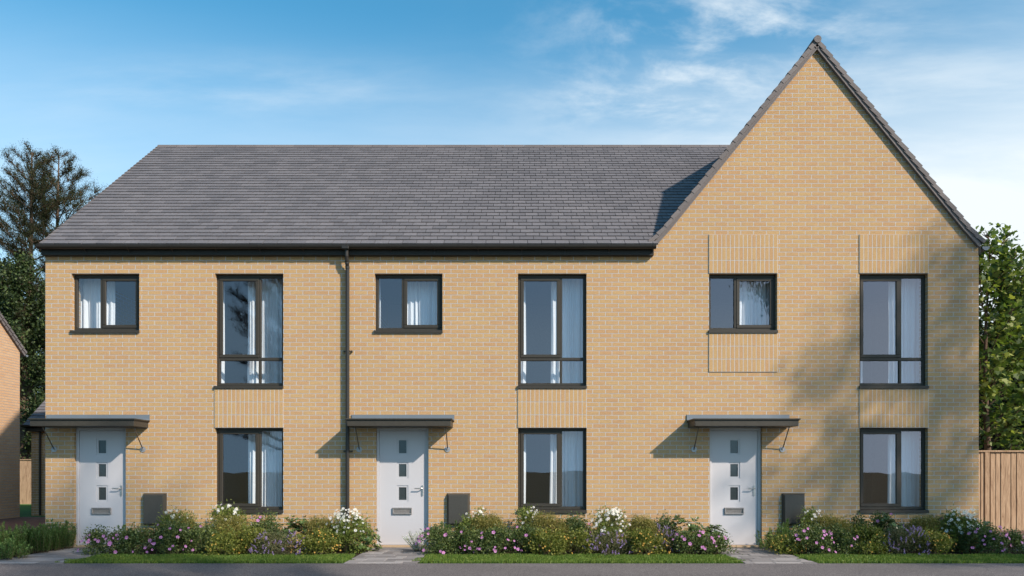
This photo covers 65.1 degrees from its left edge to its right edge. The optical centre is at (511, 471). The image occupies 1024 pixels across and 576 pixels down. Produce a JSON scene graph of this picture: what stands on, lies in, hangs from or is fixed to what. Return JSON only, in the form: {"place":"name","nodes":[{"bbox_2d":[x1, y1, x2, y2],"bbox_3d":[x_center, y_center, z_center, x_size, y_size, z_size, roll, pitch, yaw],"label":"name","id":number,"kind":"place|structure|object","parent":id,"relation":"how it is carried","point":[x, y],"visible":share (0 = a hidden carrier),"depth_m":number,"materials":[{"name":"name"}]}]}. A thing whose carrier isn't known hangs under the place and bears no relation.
{"place":"outdoors","nodes":[
{"label":"outdoors","id":0,"kind":"place"},
{"bbox_2d":[0,312,27,518],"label":"brick house","id":1,"kind":"structure","parent":0,"point":[12,348],"depth_m":22.71,"materials":[{"name":"brown brick"}]},
{"bbox_2d":[0,517,44,545],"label":"driveway","id":2,"kind":"structure","parent":0,"point":[31,521],"depth_m":20.78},
{"bbox_2d":[20,400,44,515],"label":"garage","id":3,"kind":"structure","parent":0,"point":[37,471],"depth_m":24.00,"materials":[{"name":"brick"}]},
{"bbox_2d":[20,504,44,516],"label":"back lawn","id":4,"kind":"structure","parent":0,"point":[25,510],"depth_m":26.50,"materials":[{"name":"green plant"}]},
{"bbox_2d":[0,547,113,562],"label":"path","id":5,"kind":"structure","parent":0,"point":[61,555],"depth_m":12.39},
{"bbox_2d":[52,520,77,549],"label":"upright feathery shrub","id":6,"kind":"object","parent":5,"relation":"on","point":[70,539],"visible":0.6,"depth_m":13.62,"materials":[{"name":"green plant"}]},
{"bbox_2d":[345,547,429,562],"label":"path","id":7,"kind":"structure","parent":0,"point":[396,555],"depth_m":12.41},
{"bbox_2d":[402,530,427,551],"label":"silver leaf plant","id":8,"kind":"object","parent":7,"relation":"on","point":[414,546],"visible":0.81,"depth_m":13.25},
{"bbox_2d":[0,563,1023,575],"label":"road","id":9,"kind":"structure","parent":0,"point":[511,569],"depth_m":10.81,"materials":[{"name":"grey asphalt"}]},
{"bbox_2d":[0,0,1023,386],"label":"sky","id":10,"kind":"structure","parent":0,"point":[106,82],"materials":[{"name":"blue"}]},
{"bbox_2d":[718,548,815,562],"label":"path","id":11,"kind":"structure","parent":0,"point":[754,555],"depth_m":12.40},
{"label":"ground","id":12,"kind":"structure","parent":0,"visible":0},
{"bbox_2d":[0,249,44,458],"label":"ivy covered tree","id":13,"kind":"object","parent":12,"relation":"on","point":[12,295],"visible":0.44,"depth_m":33.37,"materials":[{"name":"green plant"}]},
{"bbox_2d":[20,459,30,503],"bbox_3d":[-19.273,0.420,32.318,9.454,1.818,0.105,0,0,0],"label":"wooden fence","id":14,"kind":"object","parent":12,"relation":"on","point":[25,481],"visible":0.06,"depth_m":32.30,"materials":[{"name":"brown wood"}]},
{"bbox_2d":[1,547,69,557],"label":"flower bed","id":15,"kind":"object","parent":12,"relation":"on","point":[36,552],"visible":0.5,"depth_m":13.07,"materials":[{"name":"soil"}]},
{"bbox_2d":[0,521,26,556],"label":"upright feathery shrub","id":16,"kind":"object","parent":15,"relation":"on","point":[15,532],"visible":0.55,"depth_m":12.45,"materials":[{"name":"green plant"}]},
{"bbox_2d":[0,535,34,559],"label":"upright feathery shrub","id":17,"kind":"object","parent":15,"relation":"on","point":[9,549],"visible":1,"depth_m":12.04,"materials":[{"name":"green plant"}]},
{"bbox_2d":[6,521,38,552],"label":"upright feathery shrub","id":18,"kind":"object","parent":15,"relation":"on","point":[26,531],"visible":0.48,"depth_m":12.76,"materials":[{"name":"green plant"}]},
{"bbox_2d":[19,524,53,553],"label":"upright feathery shrub","id":19,"kind":"object","parent":15,"relation":"on","point":[41,537],"visible":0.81,"depth_m":12.95,"materials":[{"name":"green plant"}]},
{"bbox_2d":[38,519,67,550],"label":"upright feathery shrub","id":20,"kind":"object","parent":15,"relation":"on","point":[58,538],"visible":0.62,"depth_m":13.34,"materials":[{"name":"green plant"}]},
{"bbox_2d":[0,138,86,397],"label":"conifer tree","id":21,"kind":"object","parent":12,"relation":"on","point":[43,187],"visible":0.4,"depth_m":35.30,"materials":[{"name":"green plant"}]},
{"bbox_2d":[0,145,107,392],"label":"conifer tree","id":22,"kind":"object","parent":12,"relation":"on","point":[67,170],"visible":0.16,"depth_m":37.56,"materials":[{"name":"green plant"}]},
{"bbox_2d":[27,145,389,546],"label":"terraced house","id":23,"kind":"structure","parent":12,"relation":"on","point":[149,415],"depth_m":14.00,"materials":[{"name":"brick"}]},
{"bbox_2d":[81,279,114,327],"bbox_3d":[-7.519,-2.984,14.399,0.780,1.000,0.090,0,0,0],"label":"curtain","id":24,"kind":"object","parent":23,"relation":"hanging from","point":[90,303],"visible":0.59,"depth_m":14.40,"materials":[{"name":"white fabric"}]},
{"bbox_2d":[74,428,125,546],"bbox_3d":[-7.197,0.279,14.060,0.900,2.104,0.160,0,0,0],"label":"door","id":25,"kind":"structure","parent":23,"relation":"in","point":[100,452],"depth_m":14.08,"materials":[{"name":"grey paint"}]},
{"bbox_2d":[70,275,138,332],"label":"window","id":26,"kind":"structure","parent":23,"relation":"in","point":[128,285],"depth_m":14.09,"materials":[{"name":"black glass"}]},
{"bbox_2d":[221,281,224,382],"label":"curtain","id":27,"kind":"object","parent":23,"relation":"hanging from","point":[222,371],"visible":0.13,"depth_m":14.40,"materials":[{"name":"white fabric"}]},
{"bbox_2d":[214,275,282,388],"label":"window","id":28,"kind":"structure","parent":23,"relation":"in","point":[236,357],"depth_m":14.12,"materials":[{"name":"clear glass"}]},
{"bbox_2d":[214,428,282,512],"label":"window","id":29,"kind":"structure","parent":23,"relation":"in","point":[232,443],"depth_m":14.12,"materials":[{"name":"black glass"}]},
{"bbox_2d":[247,279,281,382],"bbox_3d":[-4.410,-2.484,14.397,0.679,2.000,0.082,0,0,-2],"label":"curtain","id":30,"kind":"object","parent":23,"relation":"hanging from","point":[271,321],"visible":0.7,"depth_m":14.39,"materials":[{"name":"white fabric"}]},
{"bbox_2d":[248,431,281,505],"bbox_3d":[-4.401,0.189,14.398,0.678,1.961,0.080,0,0,-2],"label":"curtain","id":31,"kind":"object","parent":23,"relation":"hanging from","point":[271,468],"visible":0.44,"depth_m":14.40,"materials":[{"name":"white fabric"}]},
{"bbox_2d":[112,547,371,557],"bbox_3d":[-4.440,1.325,13.135,4.020,0.001,1.770,0,0,0],"label":"flower bed","id":32,"kind":"object","parent":12,"relation":"on","point":[287,550],"visible":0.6,"depth_m":13.07,"materials":[{"name":"soil"}]},
{"bbox_2d":[73,524,128,555],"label":"rock rose shrub","id":33,"kind":"object","parent":32,"relation":"on","point":[96,537],"visible":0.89,"depth_m":12.65,"materials":[{"name":"green plant"}]},
{"bbox_2d":[113,522,159,553],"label":"rock rose shrub","id":34,"kind":"object","parent":32,"relation":"on","point":[130,538],"visible":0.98,"depth_m":12.69,"materials":[{"name":"green plant"}]},
{"bbox_2d":[143,516,201,553],"bbox_3d":[-5.465,1.022,12.934,0.920,0.649,0.874,0,0,-19],"label":"rock rose shrub","id":35,"kind":"object","parent":32,"relation":"on","point":[175,533],"visible":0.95,"depth_m":12.81,"materials":[{"name":"green plant"}]},
{"bbox_2d":[150,505,202,549],"bbox_3d":[-5.660,0.958,13.571,0.863,0.793,0.815,0,0,32],"label":"daisy bush","id":36,"kind":"object","parent":32,"relation":"on","point":[172,516],"visible":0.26,"depth_m":13.44,"materials":[{"name":"green plant"}]},
{"bbox_2d":[179,518,221,552],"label":"rock rose shrub","id":37,"kind":"object","parent":32,"relation":"on","point":[198,531],"visible":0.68,"depth_m":12.90,"materials":[{"name":"green plant"}]},
{"bbox_2d":[201,525,251,555],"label":"yellow flower shrub","id":38,"kind":"object","parent":32,"relation":"on","point":[222,542],"visible":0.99,"depth_m":12.54,"materials":[{"name":"green plant"}]},
{"bbox_2d":[202,508,250,550],"bbox_3d":[-4.706,0.974,13.272,0.964,0.730,0.851,0,0,0],"label":"golden leaf shrub","id":39,"kind":"object","parent":32,"relation":"on","point":[232,524],"visible":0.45,"depth_m":13.15,"materials":[{"name":"green plant"}]},
{"bbox_2d":[203,499,251,548],"bbox_3d":[-4.828,0.893,13.643,0.909,0.941,0.978,0,0,0],"label":"daisy bush","id":40,"kind":"object","parent":32,"relation":"on","point":[233,511],"visible":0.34,"depth_m":13.52,"materials":[{"name":"green plant"}]},
{"bbox_2d":[233,520,271,553],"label":"yellow flower shrub","id":41,"kind":"object","parent":32,"relation":"on","point":[247,537],"visible":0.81,"depth_m":12.72,"materials":[{"name":"green plant"}]},
{"bbox_2d":[246,509,287,549],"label":"rock rose shrub","id":42,"kind":"object","parent":32,"relation":"on","point":[268,524],"visible":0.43,"depth_m":13.42,"materials":[{"name":"green plant"}]},
{"bbox_2d":[248,526,309,555],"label":"purple hebe shrub","id":43,"kind":"object","parent":32,"relation":"on","point":[266,546],"visible":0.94,"depth_m":12.53,"materials":[{"name":"green plant"}]},
{"bbox_2d":[277,515,310,550],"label":"broad leaf shrub","id":44,"kind":"object","parent":32,"relation":"on","point":[302,524],"visible":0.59,"depth_m":13.31,"materials":[{"name":"green plant"}]},
{"bbox_2d":[288,523,343,554],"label":"yellow flower shrub","id":45,"kind":"object","parent":32,"relation":"on","point":[322,538],"visible":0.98,"depth_m":12.55,"materials":[{"name":"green plant"}]},
{"bbox_2d":[302,513,339,550],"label":"golden leaf shrub","id":46,"kind":"object","parent":32,"relation":"on","point":[312,524],"visible":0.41,"depth_m":13.13,"materials":[{"name":"green plant"}]},
{"bbox_2d":[324,507,378,553],"bbox_3d":[-2.652,0.971,13.128,0.956,0.776,1.063,0,0,0],"label":"daisy bush","id":47,"kind":"object","parent":32,"relation":"on","point":[347,529],"visible":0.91,"depth_m":12.99,"materials":[{"name":"green plant"}]},
{"bbox_2d":[344,528,381,552],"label":"broad leaf shrub","id":48,"kind":"object","parent":32,"relation":"on","point":[369,540],"visible":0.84,"depth_m":13.04,"materials":[{"name":"green plant"}]},
{"bbox_2d":[345,145,728,547],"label":"terraced house","id":49,"kind":"structure","parent":12,"relation":"on","point":[448,411],"depth_m":14.00,"materials":[{"name":"brick"}]},
{"bbox_2d":[377,428,427,547],"bbox_3d":[-1.917,0.279,14.060,0.917,2.104,0.160,0,0,0],"label":"door","id":50,"kind":"structure","parent":49,"relation":"in","point":[402,453],"depth_m":14.08,"materials":[{"name":"grey paint"}]},
{"bbox_2d":[374,275,442,332],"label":"window","id":51,"kind":"structure","parent":49,"relation":"in","point":[393,287],"depth_m":14.09,"materials":[{"name":"black glass"}]},
{"bbox_2d":[407,281,436,324],"bbox_3d":[-1.572,-2.984,14.401,0.705,1.000,0.089,0,0,0],"label":"curtain","id":52,"kind":"object","parent":49,"relation":"hanging from","point":[421,302],"visible":0.61,"depth_m":14.40,"materials":[{"name":"white fabric"}]},
{"bbox_2d":[521,281,525,382],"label":"curtain","id":53,"kind":"object","parent":49,"relation":"hanging from","point":[523,371],"visible":0.28,"depth_m":14.40,"materials":[{"name":"white fabric"}]},
{"bbox_2d":[524,434,525,502],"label":"curtain","id":54,"kind":"object","parent":49,"relation":"hanging from","point":[524,468],"visible":0.12,"depth_m":14.39,"materials":[{"name":"white fabric"}]},
{"bbox_2d":[517,275,586,388],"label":"window","id":55,"kind":"structure","parent":49,"relation":"in","point":[538,357],"depth_m":15.18,"materials":[{"name":"clear glass"}]},
{"bbox_2d":[517,428,586,512],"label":"window","id":56,"kind":"structure","parent":49,"relation":"in","point":[537,439],"depth_m":14.09,"materials":[{"name":"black glass"}]},
{"bbox_2d":[550,279,582,382],"bbox_3d":[1.016,-2.484,14.400,0.650,2.000,0.080,0,0,-2],"label":"curtain","id":57,"kind":"object","parent":49,"relation":"hanging from","point":[572,320],"visible":0.67,"depth_m":14.40,"materials":[{"name":"white fabric"}]},
{"bbox_2d":[550,431,582,505],"bbox_3d":[1.009,0.189,14.397,0.661,1.961,0.079,0,0,2],"label":"curtain","id":58,"kind":"object","parent":49,"relation":"hanging from","point":[572,468],"visible":0.41,"depth_m":14.40,"materials":[{"name":"white fabric"}]},
{"bbox_2d":[55,553,1023,562],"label":"grass","id":59,"kind":"structure","parent":12,"relation":"on","point":[570,558],"depth_m":11.89,"materials":[{"name":"green plant"}]},
{"bbox_2d":[431,547,718,554],"bbox_3d":[0.990,1.325,13.135,4.700,0.001,1.770,0,0,0],"label":"flower bed","id":60,"kind":"object","parent":12,"relation":"on","point":[568,552],"visible":0.2,"depth_m":13.07,"materials":[{"name":"soil"}]},
{"bbox_2d":[413,523,466,553],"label":"rock rose shrub","id":61,"kind":"object","parent":60,"relation":"on","point":[438,536],"visible":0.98,"depth_m":12.70,"materials":[{"name":"green plant"}]},
{"bbox_2d":[446,519,485,554],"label":"rock rose shrub","id":62,"kind":"object","parent":60,"relation":"on","point":[471,538],"visible":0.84,"depth_m":12.73,"materials":[{"name":"green plant"}]},
{"bbox_2d":[454,507,490,536],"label":"daisy bush","id":63,"kind":"object","parent":60,"relation":"on","point":[469,519],"visible":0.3,"depth_m":13.50,"materials":[{"name":"green plant"}]},
{"bbox_2d":[468,510,512,551],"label":"golden leaf shrub","id":64,"kind":"object","parent":60,"relation":"on","point":[494,520],"visible":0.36,"depth_m":13.25,"materials":[{"name":"plant"}]},
{"bbox_2d":[470,523,529,553],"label":"rock rose shrub","id":65,"kind":"object","parent":60,"relation":"on","point":[497,536],"visible":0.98,"depth_m":12.64,"materials":[{"name":"green plant"}]},
{"bbox_2d":[508,503,542,548],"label":"daisy bush","id":66,"kind":"object","parent":60,"relation":"on","point":[526,514],"visible":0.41,"depth_m":13.57,"materials":[{"name":"green plant"}]},
{"bbox_2d":[506,518,549,553],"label":"rock rose shrub","id":67,"kind":"object","parent":60,"relation":"on","point":[524,533],"visible":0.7,"depth_m":12.81,"materials":[{"name":"green plant"}]},
{"bbox_2d":[518,507,573,551],"bbox_3d":[0.598,0.958,13.303,1.051,0.754,0.866,0,0,0],"label":"golden leaf shrub","id":68,"kind":"object","parent":60,"relation":"on","point":[548,521],"visible":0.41,"depth_m":13.19,"materials":[{"name":"green plant"}]},
{"bbox_2d":[523,524,572,555],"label":"yellow flower shrub","id":69,"kind":"object","parent":60,"relation":"on","point":[557,546],"visible":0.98,"depth_m":12.56,"materials":[{"name":"green plant"}]},
{"bbox_2d":[556,511,596,550],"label":"rock rose shrub","id":70,"kind":"object","parent":60,"relation":"on","point":[575,523],"visible":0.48,"depth_m":13.28,"materials":[{"name":"green plant"}]},
{"bbox_2d":[559,526,600,553],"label":"yellow flower shrub","id":71,"kind":"object","parent":60,"relation":"on","point":[581,538],"visible":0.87,"depth_m":12.68,"materials":[{"name":"green plant"}]},
{"bbox_2d":[581,501,634,552],"bbox_3d":[1.578,0.929,13.271,0.998,0.859,0.987,0,0,-22],"label":"daisy bush","id":72,"kind":"object","parent":60,"relation":"on","point":[613,523],"visible":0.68,"depth_m":13.18,"materials":[{"name":"white plant"}]},
{"bbox_2d":[584,529,634,554],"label":"purple hebe shrub","id":73,"kind":"object","parent":60,"relation":"on","point":[609,542],"visible":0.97,"depth_m":12.61,"materials":[{"name":"green plant"}]},
{"bbox_2d":[616,526,670,554],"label":"yellow flower shrub","id":74,"kind":"object","parent":60,"relation":"on","point":[636,540],"visible":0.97,"depth_m":12.57,"materials":[{"name":"green plant"}]},
{"bbox_2d":[625,512,665,551],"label":"golden leaf shrub","id":75,"kind":"object","parent":60,"relation":"on","point":[645,522],"visible":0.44,"depth_m":13.24,"materials":[{"name":"green plant"}]},
{"bbox_2d":[648,522,679,553],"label":"purple hebe shrub","id":76,"kind":"object","parent":60,"relation":"on","point":[666,533],"visible":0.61,"depth_m":12.84,"materials":[{"name":"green plant"}]},
{"bbox_2d":[650,509,678,549],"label":"rock rose shrub","id":77,"kind":"object","parent":60,"relation":"on","point":[667,521],"visible":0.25,"depth_m":13.52,"materials":[{"name":"green plant"}]},
{"bbox_2d":[668,515,704,551],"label":"broad leaf shrub","id":78,"kind":"object","parent":60,"relation":"on","point":[690,526],"visible":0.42,"depth_m":13.28,"materials":[{"name":"green plant"}]},
{"bbox_2d":[666,524,717,554],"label":"rock rose shrub","id":79,"kind":"object","parent":60,"relation":"on","point":[701,540],"visible":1,"depth_m":12.62,"materials":[{"name":"green plant"}]},
{"bbox_2d":[702,524,729,548],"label":"broad leaf shrub","id":80,"kind":"object","parent":60,"relation":"on","point":[711,528],"visible":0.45,"depth_m":13.20,"materials":[{"name":"green plant"}]},
{"bbox_2d":[697,529,742,554],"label":"rock rose shrub","id":81,"kind":"object","parent":60,"relation":"on","point":[721,547],"visible":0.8,"depth_m":12.77,"materials":[{"name":"green plant"}]},
{"bbox_2d":[648,35,989,547],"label":"gable house","id":82,"kind":"structure","parent":12,"relation":"on","point":[817,198],"depth_m":14.00,"materials":[{"name":"brick"}]},
{"bbox_2d":[710,428,760,547],"bbox_3d":[3.909,0.279,14.060,0.915,2.104,0.160,0,0,0],"label":"door","id":83,"kind":"structure","parent":82,"relation":"in","point":[735,453],"depth_m":14.08,"materials":[{"name":"grey paint"}]},
{"bbox_2d":[708,275,777,332],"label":"window","id":84,"kind":"structure","parent":82,"relation":"in","point":[724,290],"depth_m":14.09,"materials":[{"name":"black glass"}]},
{"bbox_2d":[740,281,768,324],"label":"curtain","id":85,"kind":"object","parent":82,"relation":"hanging from","point":[754,302],"visible":0.59,"depth_m":14.40,"materials":[{"name":"white fabric"}]},
{"bbox_2d":[859,275,928,388],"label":"window","id":86,"kind":"structure","parent":82,"relation":"in","point":[874,355],"depth_m":15.34,"materials":[{"name":"clear glass"}]},
{"bbox_2d":[859,428,928,512],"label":"window","id":87,"kind":"structure","parent":82,"relation":"in","point":[873,442],"depth_m":14.12,"materials":[{"name":"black glass"}]},
{"bbox_2d":[887,431,918,505],"bbox_3d":[7.085,0.189,14.395,0.689,1.961,0.081,0,0,-2],"label":"curtain","id":88,"kind":"object","parent":82,"relation":"hanging from","point":[909,468],"visible":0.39,"depth_m":14.40,"materials":[{"name":"white fabric"}]},
{"bbox_2d":[888,279,918,382],"bbox_3d":[7.092,-2.484,14.402,0.681,2.000,0.080,0,0,-1],"label":"curtain","id":89,"kind":"object","parent":82,"relation":"hanging from","point":[909,323],"visible":0.6,"depth_m":14.39,"materials":[{"name":"white fabric"}]},
{"bbox_2d":[765,547,1023,557],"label":"flower bed","id":90,"kind":"object","parent":12,"relation":"on","point":[914,551],"visible":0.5,"depth_m":13.07,"materials":[{"name":"soil"}]},
{"bbox_2d":[754,527,778,549],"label":"upright feathery shrub","id":91,"kind":"object","parent":90,"relation":"on","point":[761,540],"visible":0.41,"depth_m":13.47,"materials":[{"name":"green plant"}]},
{"bbox_2d":[771,518,797,550],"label":"upright feathery shrub","id":92,"kind":"object","parent":90,"relation":"on","point":[786,529],"visible":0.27,"depth_m":13.46,"materials":[{"name":"green plant"}]},
{"bbox_2d":[762,530,807,554],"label":"yellow flower shrub","id":93,"kind":"object","parent":90,"relation":"on","point":[779,543],"visible":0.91,"depth_m":12.78,"materials":[{"name":"green plant"}]},
{"bbox_2d":[794,504,829,548],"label":"daisy bush","id":94,"kind":"object","parent":90,"relation":"on","point":[809,515],"visible":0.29,"depth_m":13.59,"materials":[{"name":"green plant"}]},
{"bbox_2d":[786,518,840,553],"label":"rock rose shrub","id":95,"kind":"object","parent":90,"relation":"on","point":[815,534],"visible":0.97,"depth_m":12.65,"materials":[{"name":"green plant"}]},
{"bbox_2d":[806,510,854,548],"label":"golden leaf shrub","id":96,"kind":"object","parent":90,"relation":"on","point":[827,522],"visible":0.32,"depth_m":13.27,"materials":[{"name":"green plant"}]},
{"bbox_2d":[816,521,865,554],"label":"rock rose shrub","id":97,"kind":"object","parent":90,"relation":"on","point":[844,541],"visible":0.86,"depth_m":12.72,"materials":[{"name":"green plant"}]},
{"bbox_2d":[846,509,871,549],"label":"rock rose shrub","id":98,"kind":"object","parent":90,"relation":"on","point":[861,520],"visible":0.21,"depth_m":13.49,"materials":[{"name":"green plant"}]},
{"bbox_2d":[846,521,894,554],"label":"yellow flower shrub","id":99,"kind":"object","parent":90,"relation":"on","point":[876,538],"visible":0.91,"depth_m":12.61,"materials":[{"name":"green plant"}]},
{"bbox_2d":[867,510,905,546],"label":"rock rose shrub","id":100,"kind":"object","parent":90,"relation":"on","point":[879,516],"visible":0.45,"depth_m":13.51,"materials":[{"name":"green plant"}]},
{"bbox_2d":[870,516,911,548],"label":"broad leaf shrub","id":101,"kind":"object","parent":90,"relation":"on","point":[895,525],"visible":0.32,"depth_m":13.31,"materials":[{"name":"green plant"}]},
{"bbox_2d":[881,523,934,554],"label":"purple hebe shrub","id":102,"kind":"object","parent":90,"relation":"on","point":[895,532],"visible":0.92,"depth_m":12.62,"materials":[{"name":"green plant"}]},
{"bbox_2d":[904,513,949,551],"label":"golden leaf shrub","id":103,"kind":"object","parent":90,"relation":"on","point":[931,523],"visible":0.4,"depth_m":13.24,"materials":[{"name":"green plant"}]},
{"bbox_2d":[904,525,955,554],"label":"yellow flower shrub","id":104,"kind":"object","parent":90,"relation":"on","point":[941,541],"visible":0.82,"depth_m":12.55,"materials":[{"name":"green plant"}]},
{"bbox_2d":[937,503,986,551],"bbox_3d":[7.381,0.934,13.168,0.887,0.830,0.758,0,0,-35],"label":"daisy bush","id":105,"kind":"object","parent":90,"relation":"on","point":[953,519],"visible":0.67,"depth_m":13.06,"materials":[{"name":"green plant"}]},
{"bbox_2d":[954,519,1012,553],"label":"rock rose shrub","id":106,"kind":"object","parent":90,"relation":"on","point":[991,540],"visible":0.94,"depth_m":12.73,"materials":[{"name":"green plant"}]},
{"bbox_2d":[988,526,1023,553],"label":"rock rose shrub","id":107,"kind":"object","parent":90,"relation":"on","point":[1016,539],"visible":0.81,"depth_m":12.83,"materials":[{"name":"green plant"}]},
{"bbox_2d":[976,222,1023,449],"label":"maple tree","id":108,"kind":"object","parent":12,"relation":"on","point":[998,368],"visible":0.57,"depth_m":19.95,"materials":[{"name":"green plant"}]},
{"bbox_2d":[979,450,1023,529],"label":"wooden fence","id":109,"kind":"object","parent":12,"relation":"on","point":[1001,487],"visible":0.29,"depth_m":18.00,"materials":[{"name":"brown wood"}]},
{"bbox_2d":[979,325,1023,449],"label":"hedge","id":110,"kind":"object","parent":12,"relation":"on","point":[994,435],"visible":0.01,"depth_m":24.30,"materials":[{"name":"green plant"}]},
{"bbox_2d":[980,254,1023,449],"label":"maple tree","id":111,"kind":"object","parent":12,"relation":"on","point":[1012,291],"visible":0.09,"depth_m":21.88,"materials":[{"name":"green plant"}]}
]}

